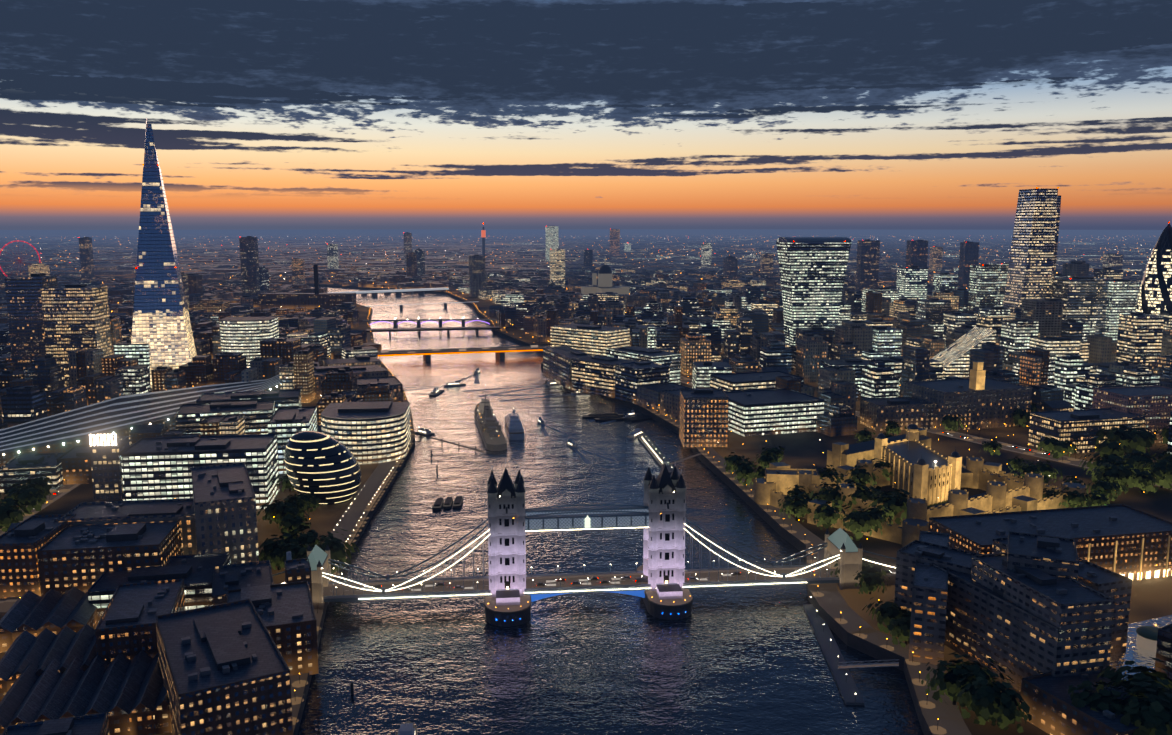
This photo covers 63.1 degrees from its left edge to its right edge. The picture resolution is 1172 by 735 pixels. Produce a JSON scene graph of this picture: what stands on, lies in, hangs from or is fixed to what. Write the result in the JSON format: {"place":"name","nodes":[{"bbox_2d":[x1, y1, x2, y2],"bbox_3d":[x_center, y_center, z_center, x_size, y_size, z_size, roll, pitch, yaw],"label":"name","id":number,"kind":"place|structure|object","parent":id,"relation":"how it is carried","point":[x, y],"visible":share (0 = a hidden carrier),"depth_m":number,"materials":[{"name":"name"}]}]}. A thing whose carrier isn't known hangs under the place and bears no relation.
{"place":"outdoors","nodes":[
{"label":"outdoors","id":0,"kind":"place"},
{"bbox_2d":[0,0,1171,229],"bbox_3d":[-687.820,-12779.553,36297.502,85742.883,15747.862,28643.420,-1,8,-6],"label":"sky","id":1,"kind":"structure","parent":0,"point":[620,114],"depth_m":48042.93,"materials":[{"name":"blue"}]},
{"bbox_2d":[0,229,1171,734],"bbox_3d":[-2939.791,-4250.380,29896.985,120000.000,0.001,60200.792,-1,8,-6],"label":"ground","id":2,"kind":"structure","parent":0,"point":[1150,597],"depth_m":757.46,"materials":[{"name":"green plant"}]},
{"bbox_2d":[0,118,410,734],"bbox_3d":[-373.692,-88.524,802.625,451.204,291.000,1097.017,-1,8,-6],"label":"buildings","id":3,"kind":"structure","parent":2,"relation":"on","point":[162,604],"depth_m":470.06,"materials":[{"name":"grey glass"}]},
{"bbox_2d":[284,431,360,504],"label":"city hall","id":4,"kind":"structure","parent":2,"relation":"on","point":[325,469],"depth_m":597.50,"materials":[{"name":"black glass"}]},
{"bbox_2d":[230,278,550,361],"bbox_3d":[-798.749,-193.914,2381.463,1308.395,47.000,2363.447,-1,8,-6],"label":"bridges","id":5,"kind":"structure","parent":2,"relation":"on","point":[498,351],"depth_m":1592.16,"materials":[{"name":"grey concrete"}]},
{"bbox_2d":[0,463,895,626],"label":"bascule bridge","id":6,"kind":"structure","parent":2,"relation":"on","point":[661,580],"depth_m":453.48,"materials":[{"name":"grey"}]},
{"bbox_2d":[115,277,931,734],"bbox_3d":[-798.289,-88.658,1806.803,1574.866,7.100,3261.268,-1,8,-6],"label":"quay walls","id":7,"kind":"structure","parent":2,"relation":"on","point":[861,645],"depth_m":541.50,"materials":[{"name":"grey stone"}]},
{"bbox_2d":[0,223,1122,310],"bbox_3d":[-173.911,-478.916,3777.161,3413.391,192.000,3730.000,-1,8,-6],"label":"distant buildings","id":8,"kind":"structure","parent":2,"relation":"on","point":[250,276],"depth_m":2433.35,"materials":[{"name":"grey"}]},
{"bbox_2d":[14,235,1156,625],"bbox_3d":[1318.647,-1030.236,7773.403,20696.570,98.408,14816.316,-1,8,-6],"label":"street lamps","id":9,"kind":"object","parent":2,"relation":"on","point":[672,253],"visible":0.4,"depth_m":6939.58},
{"bbox_2d":[0,236,1171,734],"bbox_3d":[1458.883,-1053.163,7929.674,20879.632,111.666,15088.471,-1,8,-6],"label":"city blocks","id":10,"kind":"structure","parent":2,"relation":"on","point":[728,302],"depth_m":1495.26,"materials":[{"name":"grey"}]},
{"bbox_2d":[0,373,1171,734],"bbox_3d":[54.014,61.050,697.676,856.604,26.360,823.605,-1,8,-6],"label":"trees","id":11,"kind":"object","parent":2,"relation":"on","point":[974,687],"visible":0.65,"depth_m":543.37,"materials":[{"name":"green plant"}]},
{"bbox_2d":[290,287,970,734],"bbox_3d":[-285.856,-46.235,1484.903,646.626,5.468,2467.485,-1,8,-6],"label":"quays","id":12,"kind":"object","parent":2,"relation":"on","point":[942,717],"visible":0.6,"depth_m":455.87,"materials":[{"name":"grey stone"}]},
{"bbox_2d":[754,424,1105,546],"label":"tower of london","id":13,"kind":"structure","parent":2,"relation":"on","point":[925,476],"depth_m":603.93,"materials":[{"name":"white stone"}]},
{"bbox_2d":[1136,223,1171,313],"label":"gherkin-shaped skyscraper","id":14,"kind":"structure","parent":2,"relation":"on","point":[1155,293],"depth_m":1205.81,"materials":[{"name":"black glass"}]},
{"bbox_2d":[0,312,1171,535],"bbox_3d":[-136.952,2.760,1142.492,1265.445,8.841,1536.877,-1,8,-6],"label":"roads","id":15,"kind":"structure","parent":0,"point":[66,488],"depth_m":737.88,"materials":[{"name":"grey asphalt"}]},
{"bbox_2d":[298,286,923,734],"bbox_3d":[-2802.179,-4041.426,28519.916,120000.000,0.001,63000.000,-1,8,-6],"label":"water","id":16,"kind":"structure","parent":0,"point":[748,660],"depth_m":441.62,"materials":[{"name":"grey liquid"}]},
{"bbox_2d":[474,384,506,450],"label":"warship","id":17,"kind":"object","parent":16,"relation":"on","point":[490,430],"visible":1,"depth_m":821.59,"materials":[{"name":"grey metal"}]},
{"bbox_2d":[504,409,524,439],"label":"ship","id":18,"kind":"object","parent":16,"relation":"on","point":[514,428],"visible":0.98,"depth_m":820.59,"materials":[{"name":"white metal"}]},
{"bbox_2d":[350,368,898,734],"bbox_3d":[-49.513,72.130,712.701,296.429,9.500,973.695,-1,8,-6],"label":"boats and piers","id":19,"kind":"object","parent":16,"relation":"on","point":[845,682],"visible":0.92,"depth_m":623.08,"materials":[{"name":"grey"}]},
{"bbox_2d":[543,188,1171,734],"bbox_3d":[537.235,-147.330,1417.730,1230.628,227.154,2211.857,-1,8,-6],"label":"buildings","id":20,"kind":"structure","parent":0,"point":[1037,602],"depth_m":801.42,"materials":[{"name":"grey"}]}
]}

